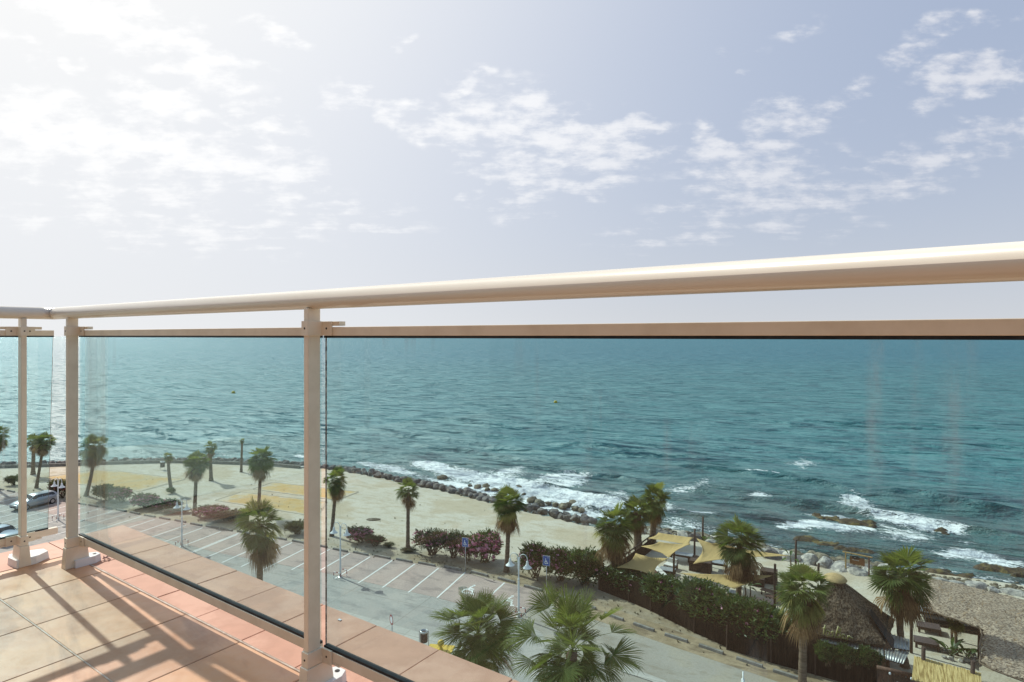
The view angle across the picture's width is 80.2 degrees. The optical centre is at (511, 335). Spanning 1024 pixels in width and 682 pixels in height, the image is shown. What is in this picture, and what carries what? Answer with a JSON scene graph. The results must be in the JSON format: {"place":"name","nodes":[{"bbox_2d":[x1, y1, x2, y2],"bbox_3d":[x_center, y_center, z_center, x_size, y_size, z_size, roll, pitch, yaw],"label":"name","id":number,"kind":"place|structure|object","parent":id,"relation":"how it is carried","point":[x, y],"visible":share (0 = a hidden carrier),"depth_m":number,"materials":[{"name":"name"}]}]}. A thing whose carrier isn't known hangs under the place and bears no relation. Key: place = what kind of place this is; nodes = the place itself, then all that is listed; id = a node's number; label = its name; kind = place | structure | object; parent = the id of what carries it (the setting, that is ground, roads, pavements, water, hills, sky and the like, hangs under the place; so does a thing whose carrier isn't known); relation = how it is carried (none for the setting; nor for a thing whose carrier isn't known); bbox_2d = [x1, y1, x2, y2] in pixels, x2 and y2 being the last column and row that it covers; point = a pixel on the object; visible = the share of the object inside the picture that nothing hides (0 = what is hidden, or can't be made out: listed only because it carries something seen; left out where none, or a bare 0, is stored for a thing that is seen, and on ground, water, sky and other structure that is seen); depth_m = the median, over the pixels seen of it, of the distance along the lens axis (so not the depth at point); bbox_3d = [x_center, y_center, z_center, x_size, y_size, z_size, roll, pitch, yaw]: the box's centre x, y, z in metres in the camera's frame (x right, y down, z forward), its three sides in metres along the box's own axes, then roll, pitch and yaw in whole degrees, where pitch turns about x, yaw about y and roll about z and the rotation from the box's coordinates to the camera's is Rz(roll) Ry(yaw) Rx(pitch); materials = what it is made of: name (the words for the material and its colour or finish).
{"place":"outdoors","nodes":[
{"label":"outdoors","id":0,"kind":"place"},
{"bbox_2d":[0,424,10,452],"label":"palm tree","id":1,"kind":"object","parent":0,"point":[3,443],"visible":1,"depth_m":74.92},
{"bbox_2d":[0,525,518,681],"bbox_3d":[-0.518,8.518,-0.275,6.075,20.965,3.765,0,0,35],"label":"balcony","id":2,"kind":"structure","parent":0,"point":[108,620],"depth_m":1.93,"materials":[{"name":"tile"}]},
{"bbox_2d":[0,241,1023,681],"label":"balcony railing","id":3,"kind":"object","parent":2,"relation":"on","point":[966,263],"visible":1,"depth_m":1.35,"materials":[{"name":"metal"}]},
{"bbox_2d":[0,504,562,681],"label":"road","id":4,"kind":"structure","parent":0,"point":[409,610],"depth_m":44.61,"materials":[{"name":"asphalt"}]},
{"bbox_2d":[0,523,17,536],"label":"parked car","id":5,"kind":"object","parent":4,"relation":"on","point":[7,529],"visible":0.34,"depth_m":55.83,"materials":[{"name":"blue paint"}]},
{"bbox_2d":[51,478,64,520],"bbox_3d":[-46.800,16.843,62.657,1.875,4.335,0.780,0,0,24],"label":"street lamp","id":6,"kind":"object","parent":4,"relation":"on","point":[58,487],"visible":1,"depth_m":62.63,"materials":[{"name":"white metal"}]},
{"bbox_2d":[174,498,189,546],"bbox_3d":[-29.771,16.843,54.803,1.875,4.335,0.780,0,0,24],"label":"street lamp","id":7,"kind":"object","parent":4,"relation":"on","point":[182,509],"visible":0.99,"depth_m":54.76,"materials":[{"name":"white metal"}]},
{"bbox_2d":[330,522,350,579],"bbox_3d":[-13.499,16.843,47.788,1.875,4.335,0.780,0,0,24],"label":"street lamp","id":8,"kind":"object","parent":4,"relation":"on","point":[334,531],"visible":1,"depth_m":47.74,"materials":[{"name":"white metal"}]},
{"bbox_2d":[429,644,453,653],"bbox_3d":[-4.298,18.925,36.653,1.561,0.150,0.913,0,0,8],"label":"kerb strip","id":9,"kind":"object","parent":4,"relation":"on","point":[449,648],"visible":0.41,"depth_m":36.75,"materials":[{"name":"yellow paint"}]},
{"bbox_2d":[429,586,524,678],"bbox_3d":[-1.401,14.639,24.465,3.748,9.023,4.136,0,0,44],"label":"palm tree","id":10,"kind":"object","parent":4,"relation":"on","point":[484,649],"visible":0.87,"depth_m":24.13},
{"bbox_2d":[499,578,644,681],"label":"palm tree","id":11,"kind":"object","parent":4,"relation":"on","point":[574,611],"visible":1,"depth_m":19.63,"materials":[{"name":"plant"}]},
{"bbox_2d":[59,537,514,679],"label":"pavement","id":12,"kind":"structure","parent":0,"point":[409,633],"depth_m":38.82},
{"bbox_2d":[234,496,283,580],"bbox_3d":[-15.181,14.252,36.546,3.015,9.795,3.026,0,0,0],"label":"palm tree","id":13,"kind":"object","parent":12,"relation":"on","point":[262,545],"visible":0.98,"depth_m":36.21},
{"bbox_2d":[419,629,428,645],"bbox_3d":[-5.346,18.386,36.900,0.487,1.008,0.487,0,0,45],"label":"litter bin","id":14,"kind":"object","parent":12,"relation":"on","point":[423,635],"visible":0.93,"depth_m":36.76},
{"bbox_2d":[0,336,1023,584],"bbox_3d":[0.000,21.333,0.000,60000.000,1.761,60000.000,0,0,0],"label":"sea","id":15,"kind":"structure","parent":0,"point":[902,444],"depth_m":156.13,"materials":[{"name":"liquid"}]},
{"bbox_2d":[793,535,839,545],"bbox_3d":[31.811,21.838,63.289,4.840,1.463,3.740,0,0,0],"label":"reef rock","id":16,"kind":"object","parent":15,"relation":"in","point":[807,538],"visible":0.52,"depth_m":63.43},
{"bbox_2d":[812,512,876,527],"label":"reef rock","id":17,"kind":"object","parent":15,"relation":"in","point":[856,522],"visible":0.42,"depth_m":69.47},
{"bbox_2d":[834,545,877,553],"bbox_3d":[34.119,21.853,60.874,4.620,1.403,2.860,0,0,0],"label":"reef rock","id":18,"kind":"object","parent":15,"relation":"in","point":[844,548],"visible":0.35,"depth_m":60.72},
{"bbox_2d":[922,568,974,578],"bbox_3d":[39.520,21.815,54.907,4.620,1.404,3.740,0,0,0],"label":"reef rock","id":19,"kind":"object","parent":15,"relation":"in","point":[946,572],"visible":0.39,"depth_m":54.56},
{"bbox_2d":[973,563,1023,577],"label":"reef rock","id":20,"kind":"object","parent":15,"relation":"in","point":[1016,571],"visible":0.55,"depth_m":55.40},
{"bbox_2d":[0,463,1023,681],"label":"ground","id":21,"kind":"structure","parent":0,"point":[373,497],"depth_m":61.19,"materials":[{"name":"sand"}]},
{"bbox_2d":[27,434,36,474],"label":"palm tree","id":22,"kind":"object","parent":21,"relation":"on","point":[33,456],"visible":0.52,"depth_m":83.04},
{"bbox_2d":[31,432,56,487],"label":"palm tree","id":23,"kind":"object","parent":21,"relation":"on","point":[41,448],"visible":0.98,"depth_m":75.69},
{"bbox_2d":[47,479,65,497],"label":"oleander bush","id":24,"kind":"object","parent":21,"relation":"on","point":[61,490],"visible":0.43,"depth_m":70.89,"materials":[{"name":"green plant"}]},
{"bbox_2d":[78,433,109,496],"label":"palm tree","id":25,"kind":"object","parent":21,"relation":"on","point":[95,455],"visible":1,"depth_m":71.86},
{"bbox_2d":[90,483,115,499],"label":"oleander bush","id":26,"kind":"object","parent":21,"relation":"on","point":[102,491],"visible":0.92,"depth_m":69.82,"materials":[{"name":"green plant"}]},
{"bbox_2d":[35,469,184,491],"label":"sand court","id":27,"kind":"object","parent":21,"relation":"on","point":[138,482],"visible":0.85,"depth_m":80.27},
{"bbox_2d":[109,486,133,501],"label":"oleander bush","id":28,"kind":"object","parent":21,"relation":"on","point":[119,493],"visible":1,"depth_m":69.31,"materials":[{"name":"green plant"}]},
{"bbox_2d":[129,492,160,507],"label":"oleander bush","id":29,"kind":"object","parent":21,"relation":"on","point":[142,500],"visible":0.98,"depth_m":66.62,"materials":[{"name":"green plant"}]},
{"bbox_2d":[0,460,300,468],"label":"wall","id":30,"kind":"structure","parent":21,"relation":"on","point":[150,461],"depth_m":89.64,"materials":[{"name":"stone"}]},
{"bbox_2d":[146,497,183,508],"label":"oleander bush","id":31,"kind":"object","parent":21,"relation":"on","point":[165,503],"visible":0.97,"depth_m":66.05,"materials":[{"name":"green plant"}]},
{"bbox_2d":[163,452,172,487],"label":"palm tree","id":32,"kind":"object","parent":21,"relation":"on","point":[168,459],"visible":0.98,"depth_m":73.94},
{"bbox_2d":[160,506,192,512],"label":"oleander bush","id":33,"kind":"object","parent":21,"relation":"on","point":[169,510],"visible":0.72,"depth_m":64.90,"materials":[{"name":"green plant"}]},
{"bbox_2d":[182,450,211,515],"bbox_3d":[-33.432,15.619,64.394,3.087,7.078,2.519,0,0,0],"label":"palm tree","id":34,"kind":"object","parent":21,"relation":"on","point":[196,469],"visible":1,"depth_m":64.27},
{"bbox_2d":[204,441,217,480],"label":"palm tree","id":35,"kind":"object","parent":21,"relation":"on","point":[210,451],"visible":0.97,"depth_m":79.48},
{"bbox_2d":[194,504,230,516],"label":"oleander bush","id":36,"kind":"object","parent":21,"relation":"on","point":[206,509],"visible":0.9,"depth_m":63.51,"materials":[{"name":"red plant"}]},
{"bbox_2d":[210,508,242,520],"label":"oleander bush","id":37,"kind":"object","parent":21,"relation":"on","point":[231,515],"visible":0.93,"depth_m":62.07,"materials":[{"name":"brown plant"}]},
{"bbox_2d":[247,444,277,502],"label":"palm tree","id":38,"kind":"object","parent":21,"relation":"on","point":[259,465],"visible":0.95,"depth_m":64.27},
{"bbox_2d":[215,492,324,514],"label":"sand court","id":39,"kind":"object","parent":21,"relation":"on","point":[291,505],"visible":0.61,"depth_m":69.61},
{"bbox_2d":[0,490,545,618],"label":"parking lot","id":40,"kind":"structure","parent":21,"relation":"on","point":[438,582],"depth_m":51.10,"materials":[{"name":"asphalt"}]},
{"bbox_2d":[9,489,56,509],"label":"parked car","id":41,"kind":"object","parent":40,"relation":"on","point":[37,498],"visible":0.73,"depth_m":67.48,"materials":[{"name":"silver metal"}]},
{"bbox_2d":[0,492,513,605],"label":"road markings","id":42,"kind":"object","parent":40,"relation":"on","point":[469,588],"visible":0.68,"depth_m":52.24,"materials":[{"name":"paint"}]},
{"bbox_2d":[506,552,531,620],"bbox_3d":[0.450,16.843,41.014,1.875,4.335,0.780,0,0,24],"label":"street lamp","id":43,"kind":"object","parent":40,"relation":"on","point":[511,564],"visible":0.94,"depth_m":40.97,"materials":[{"name":"white metal"}]},
{"bbox_2d":[282,519,303,533],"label":"oleander bush","id":44,"kind":"object","parent":21,"relation":"on","point":[297,526],"visible":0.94,"depth_m":57.91,"materials":[{"name":"green plant"}]},
{"bbox_2d":[253,482,357,499],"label":"sand court","id":45,"kind":"object","parent":21,"relation":"on","point":[287,488],"visible":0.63,"depth_m":75.04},
{"bbox_2d":[323,465,346,536],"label":"palm tree","id":46,"kind":"object","parent":21,"relation":"on","point":[337,492],"visible":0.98,"depth_m":57.37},
{"bbox_2d":[344,525,374,542],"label":"oleander bush","id":47,"kind":"object","parent":21,"relation":"on","point":[359,533],"visible":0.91,"depth_m":55.53,"materials":[{"name":"pink plant"}]},
{"bbox_2d":[363,534,387,545],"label":"oleander bush","id":48,"kind":"object","parent":21,"relation":"on","point":[374,539],"visible":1,"depth_m":54.81,"materials":[{"name":"green plant"}]},
{"bbox_2d":[393,477,419,547],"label":"palm tree","id":49,"kind":"object","parent":21,"relation":"on","point":[408,500],"visible":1,"depth_m":53.61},
{"bbox_2d":[409,527,446,554],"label":"oleander bush","id":50,"kind":"object","parent":21,"relation":"on","point":[429,538],"visible":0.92,"depth_m":52.37,"materials":[{"name":"green plant"}]},
{"bbox_2d":[33,479,837,680],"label":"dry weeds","id":51,"kind":"object","parent":21,"relation":"on","point":[444,563],"visible":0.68,"depth_m":50.82,"materials":[{"name":"beige plant"}]},
{"bbox_2d":[437,529,463,557],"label":"oleander bush","id":52,"kind":"object","parent":21,"relation":"on","point":[450,541],"visible":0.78,"depth_m":51.70,"materials":[{"name":"green plant"}]},
{"bbox_2d":[456,533,472,560],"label":"oleander bush","id":53,"kind":"object","parent":21,"relation":"on","point":[460,550],"visible":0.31,"depth_m":50.97,"materials":[{"name":"pink plant"}]},
{"bbox_2d":[465,527,503,562],"bbox_3d":[-2.332,17.661,51.132,3.452,2.852,3.093,0,0,0],"label":"oleander bush","id":54,"kind":"object","parent":21,"relation":"on","point":[484,544],"visible":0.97,"depth_m":50.31,"materials":[{"name":"pink plant"}]},
{"bbox_2d":[491,484,527,572],"bbox_3d":[-0.155,15.539,49.029,2.569,7.236,3.286,0,0,45],"label":"palm tree","id":55,"kind":"object","parent":21,"relation":"on","point":[507,524],"visible":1,"depth_m":48.73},
{"bbox_2d":[514,540,550,577],"bbox_3d":[1.771,17.557,47.917,3.226,3.092,2.808,0,0,0],"label":"oleander bush","id":56,"kind":"object","parent":21,"relation":"on","point":[533,552],"visible":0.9,"depth_m":47.39,"materials":[{"name":"green plant"}]},
{"bbox_2d":[541,544,570,580],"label":"oleander bush","id":57,"kind":"object","parent":21,"relation":"on","point":[555,558],"visible":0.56,"depth_m":46.70,"materials":[{"name":"pink plant"}]},
{"bbox_2d":[559,545,604,586],"bbox_3d":[5.365,17.535,46.545,3.742,3.129,3.246,0,0,0],"label":"oleander bush","id":58,"kind":"object","parent":21,"relation":"on","point":[579,562],"visible":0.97,"depth_m":45.73,"materials":[{"name":"green plant"}]},
{"bbox_2d":[592,500,635,568],"bbox_3d":[7.633,15.772,45.953,3.479,6.768,3.454,0,0,0],"label":"palm tree","id":59,"kind":"object","parent":21,"relation":"on","point":[613,548],"visible":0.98,"depth_m":45.45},
{"bbox_2d":[596,563,648,593],"bbox_3d":[8.400,18.023,45.045,4.617,2.058,3.234,0,0,40],"label":"oleander bush","id":60,"kind":"object","parent":21,"relation":"on","point":[623,574],"visible":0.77,"depth_m":44.45,"materials":[{"name":"green plant"}]},
{"bbox_2d":[598,533,654,589],"bbox_3d":[9.620,18.380,49.992,0.185,1.280,11.032,0,0,34],"label":"side fence","id":61,"kind":"object","parent":21,"relation":"on","point":[641,550],"visible":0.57,"depth_m":51.76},
{"bbox_2d":[621,494,651,549],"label":"palm tree","id":62,"kind":"object","parent":21,"relation":"on","point":[635,515],"visible":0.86,"depth_m":53.79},
{"bbox_2d":[639,481,672,542],"bbox_3d":[13.201,16.185,55.928,3.263,5.962,3.861,0,0,0],"label":"palm tree","id":63,"kind":"object","parent":21,"relation":"on","point":[657,504],"visible":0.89,"depth_m":55.48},
{"bbox_2d":[638,571,683,605],"bbox_3d":[10.796,17.675,41.617,4.415,2.812,2.902,0,0,40],"label":"oleander bush","id":64,"kind":"object","parent":21,"relation":"on","point":[666,583],"visible":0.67,"depth_m":41.50,"materials":[{"name":"green plant"}]},
{"bbox_2d":[673,552,674,576],"bbox_3d":[12.770,17.805,47.923,0.184,2.590,0.170,0,0,0],"label":"timber pole","id":65,"kind":"object","parent":21,"relation":"on","point":[674,564],"visible":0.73,"depth_m":47.85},
{"bbox_2d":[642,542,689,557],"bbox_3d":[11.647,16.541,47.505,3.305,0.507,3.352,0,0,44],"label":"shade sail","id":66,"kind":"object","parent":65,"relation":"attached to","point":[668,550],"visible":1,"depth_m":47.66,"materials":[{"name":"fabric"}]},
{"bbox_2d":[650,532,692,543],"bbox_3d":[12.905,16.337,49.055,3.651,0.499,1.161,0,0,41],"label":"shade sail","id":67,"kind":"object","parent":65,"relation":"attached to","point":[673,538],"visible":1,"depth_m":49.10,"materials":[{"name":"fabric"}]},
{"bbox_2d":[553,598,825,681],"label":"verge","id":68,"kind":"structure","parent":21,"relation":"on","point":[727,657],"depth_m":37.13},
{"bbox_2d":[600,575,876,681],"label":"reed fence","id":69,"kind":"object","parent":68,"relation":"on","point":[781,650],"visible":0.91,"depth_m":36.26,"materials":[{"name":"wood"}]},
{"bbox_2d":[617,553,667,574],"bbox_3d":[9.816,16.803,44.862,3.041,0.600,2.845,0,0,42],"label":"shade sail","id":70,"kind":"object","parent":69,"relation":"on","point":[642,563],"visible":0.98,"depth_m":45.12,"materials":[{"name":"fabric"}]},
{"bbox_2d":[813,640,839,666],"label":"fence creeper","id":71,"kind":"object","parent":69,"relation":"attached to","point":[824,651],"visible":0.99,"depth_m":32.98,"materials":[{"name":"green plant"}]},
{"bbox_2d":[833,642,861,669],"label":"fence creeper","id":72,"kind":"object","parent":69,"relation":"attached to","point":[847,653],"visible":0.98,"depth_m":32.73,"materials":[{"name":"green plant"}]},
{"bbox_2d":[854,644,885,669],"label":"fence creeper","id":73,"kind":"object","parent":69,"relation":"attached to","point":[867,654],"visible":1,"depth_m":32.43,"materials":[{"name":"green plant"}]},
{"bbox_2d":[736,656,762,667],"bbox_3d":[13.770,18.910,35.240,1.504,0.170,0.214,0,0,40],"label":"wheel stop","id":74,"kind":"object","parent":68,"relation":"on","point":[751,662],"visible":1,"depth_m":35.16,"materials":[{"name":"concrete"}]},
{"bbox_2d":[773,668,797,679],"bbox_3d":[15.373,18.910,33.947,1.504,0.170,0.214,0,0,38],"label":"wheel stop","id":75,"kind":"object","parent":68,"relation":"on","point":[784,673],"visible":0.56,"depth_m":33.94,"materials":[{"name":"concrete"}]},
{"bbox_2d":[877,665,911,681],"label":"gate","id":76,"kind":"structure","parent":68,"relation":"on","point":[891,675],"depth_m":31.23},
{"bbox_2d":[689,557,711,573],"bbox_3d":[15.253,18.575,49.157,1.700,0.834,0.840,0,0,27],"label":"box counter","id":77,"kind":"object","parent":21,"relation":"on","point":[704,567],"visible":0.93,"depth_m":48.78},
{"bbox_2d":[673,574,735,622],"bbox_3d":[12.625,17.284,38.978,4.553,3.652,3.040,0,0,40],"label":"oleander bush","id":78,"kind":"object","parent":21,"relation":"on","point":[698,593],"visible":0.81,"depth_m":38.76,"materials":[{"name":"green plant"}]},
{"bbox_2d":[709,590,755,638],"bbox_3d":[14.013,17.431,37.586,3.638,3.323,2.940,0,0,40],"label":"oleander bush","id":79,"kind":"object","parent":21,"relation":"on","point":[726,606],"visible":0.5,"depth_m":37.17,"materials":[{"name":"green plant"}]},
{"bbox_2d":[711,514,767,595],"bbox_3d":[15.826,15.716,42.357,3.330,6.876,4.024,0,0,-42],"label":"palm tree","id":80,"kind":"object","parent":21,"relation":"on","point":[743,564],"visible":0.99,"depth_m":41.68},
{"bbox_2d":[460,494,1023,591],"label":"shingle","id":81,"kind":"object","parent":21,"relation":"on","point":[1013,585],"visible":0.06,"depth_m":51.14,"materials":[{"name":"stone"}]},
{"bbox_2d":[732,596,794,642],"bbox_3d":[15.220,17.406,36.334,4.415,3.389,2.763,0,0,40],"label":"oleander bush","id":82,"kind":"object","parent":21,"relation":"on","point":[764,615],"visible":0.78,"depth_m":35.92,"materials":[{"name":"green plant"}]},
{"bbox_2d":[760,567,777,584],"bbox_3d":[19.822,18.525,46.894,1.200,0.934,0.880,0,0,27],"label":"box counter","id":83,"kind":"object","parent":21,"relation":"on","point":[770,579],"visible":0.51,"depth_m":46.56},
{"bbox_2d":[781,550,800,561],"bbox_3d":[23.797,18.983,51.856,1.572,1.074,1.470,0,0,36],"label":"boulder","id":84,"kind":"object","parent":21,"relation":"on","point":[792,555],"visible":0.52,"depth_m":51.53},
{"bbox_2d":[799,553,818,565],"bbox_3d":[24.978,18.985,51.500,1.765,1.122,1.352,0,0,-33],"label":"boulder","id":85,"kind":"object","parent":21,"relation":"on","point":[810,559],"visible":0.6,"depth_m":51.16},
{"bbox_2d":[816,556,831,567],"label":"boulder","id":86,"kind":"object","parent":21,"relation":"on","point":[824,561],"visible":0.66,"depth_m":50.17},
{"bbox_2d":[827,560,850,572],"bbox_3d":[26.840,19.230,49.688,1.816,1.136,2.396,4,11,44],"label":"boulder","id":87,"kind":"object","parent":21,"relation":"on","point":[838,565],"visible":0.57,"depth_m":49.63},
{"bbox_2d":[807,572,894,677],"bbox_3d":[19.297,16.391,35.212,5.519,5.218,3.831,0,0,25],"label":"thatched hut","id":88,"kind":"object","parent":21,"relation":"on","point":[856,615],"visible":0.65,"depth_m":34.17,"materials":[{"name":"wicker"}]},
{"bbox_2d":[823,625,852,639],"bbox_3d":[17.863,16.259,33.329,1.478,0.679,0.112,0,0,22],"label":"bar sign","id":89,"kind":"object","parent":88,"relation":"attached to","point":[837,631],"visible":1,"depth_m":33.30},
{"bbox_2d":[821,638,883,659],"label":"corrugated roof","id":90,"kind":"structure","parent":88,"relation":"attached to","point":[832,641],"depth_m":33.61,"materials":[{"name":"metal"}]},
{"bbox_2d":[885,648,908,664],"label":"corrugated roof","id":91,"kind":"structure","parent":88,"relation":"attached to","point":[896,656],"depth_m":32.41,"materials":[{"name":"metal"}]},
{"bbox_2d":[891,634,909,651],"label":"corrugated roof","id":92,"kind":"structure","parent":88,"relation":"attached to","point":[900,643],"depth_m":33.33,"materials":[{"name":"metal"}]},
{"bbox_2d":[842,551,872,574],"bbox_3d":[27.631,18.214,48.643,2.139,1.571,0.120,0,0,43],"label":"board frame","id":93,"kind":"object","parent":21,"relation":"on","point":[855,560],"visible":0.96,"depth_m":48.56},
{"bbox_2d":[847,566,867,575],"bbox_3d":[27.721,19.229,48.879,1.669,1.300,1.805,0,0,36],"label":"boulder","id":94,"kind":"object","parent":21,"relation":"on","point":[855,571],"visible":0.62,"depth_m":48.42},
{"bbox_2d":[866,545,938,669],"bbox_3d":[22.206,15.501,34.835,3.730,7.355,3.537,0,0,-43],"label":"palm tree","id":95,"kind":"object","parent":21,"relation":"on","point":[904,603],"visible":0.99,"depth_m":34.46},
{"bbox_2d":[913,635,939,651],"bbox_3d":[25.317,18.800,37.149,1.240,0.400,0.884,0,0,27],"label":"table","id":96,"kind":"object","parent":21,"relation":"on","point":[924,641],"visible":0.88,"depth_m":36.98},
{"bbox_2d":[916,620,941,635],"bbox_3d":[26.785,18.800,39.075,1.240,0.400,0.884,0,0,27],"label":"table","id":97,"kind":"object","parent":21,"relation":"on","point":[927,626],"visible":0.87,"depth_m":38.88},
{"bbox_2d":[923,608,964,627],"bbox_3d":[28.470,18.605,39.918,2.300,0.790,0.900,0,0,27],"label":"sofa","id":98,"kind":"object","parent":21,"relation":"on","point":[941,621],"visible":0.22,"depth_m":39.85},
{"bbox_2d":[929,637,965,655],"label":"banana plant","id":99,"kind":"object","parent":21,"relation":"on","point":[953,646],"visible":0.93,"depth_m":36.06,"materials":[{"name":"green plant"}]},
{"bbox_2d":[946,618,965,655],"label":"palm tree","id":100,"kind":"object","parent":21,"relation":"on","point":[957,628],"visible":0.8,"depth_m":36.08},
{"bbox_2d":[923,576,1023,681],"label":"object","id":101,"kind":"object","parent":21,"relation":"on","point":[997,618],"visible":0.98,"depth_m":35.54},
{"bbox_2d":[965,580,987,590],"bbox_3d":[35.111,19.070,46.133,1.769,0.737,1.198,-4,12,9],"label":"boulder","id":102,"kind":"object","parent":21,"relation":"on","point":[980,585],"visible":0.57,"depth_m":45.91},
{"bbox_2d":[998,588,1022,596],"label":"boulder","id":103,"kind":"object","parent":21,"relation":"on","point":[1013,592],"visible":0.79,"depth_m":44.84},
{"bbox_2d":[0,0,1023,335],"label":"sky","id":104,"kind":"structure","parent":0,"point":[151,150],"materials":[{"name":"white"}]},
{"bbox_2d":[518,597,776,681],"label":"asphalt track","id":105,"kind":"structure","parent":0,"point":[666,662],"depth_m":35.65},
{"bbox_2d":[623,666,665,681],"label":"kerb strip","id":106,"kind":"object","parent":105,"relation":"on","point":[643,675],"visible":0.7,"depth_m":33.88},
{"bbox_2d":[775,561,834,681],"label":"palm tree","id":107,"kind":"object","parent":105,"relation":"on","point":[804,611],"visible":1,"depth_m":31.68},
{"bbox_2d":[693,539,788,563],"bbox_3d":[17.133,16.446,46.511,7.639,0.710,3.563,0,0,0],"label":"shade sail","id":108,"kind":"object","parent":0,"point":[710,552],"visible":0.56,"depth_m":46.03,"materials":[{"name":"fabric"}]},
{"bbox_2d":[910,655,981,681],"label":"reed roof","id":109,"kind":"structure","parent":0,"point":[927,670],"depth_m":30.11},
{"bbox_3d":[14.612,16.700,41.959,6.765,0.424,0.271,0,0,0],"label":"guy rope","id":110,"kind":"object","parent":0,"visible":0},
{"bbox_2d":[679,573,771,588],"bbox_3d":[14.695,16.706,41.547,6.398,0.394,1.865,0,0,10],"label":"shade sail","id":111,"kind":"object","parent":110,"relation":"attached to","point":[721,579],"visible":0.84,"depth_m":41.95,"materials":[{"name":"fabric"}]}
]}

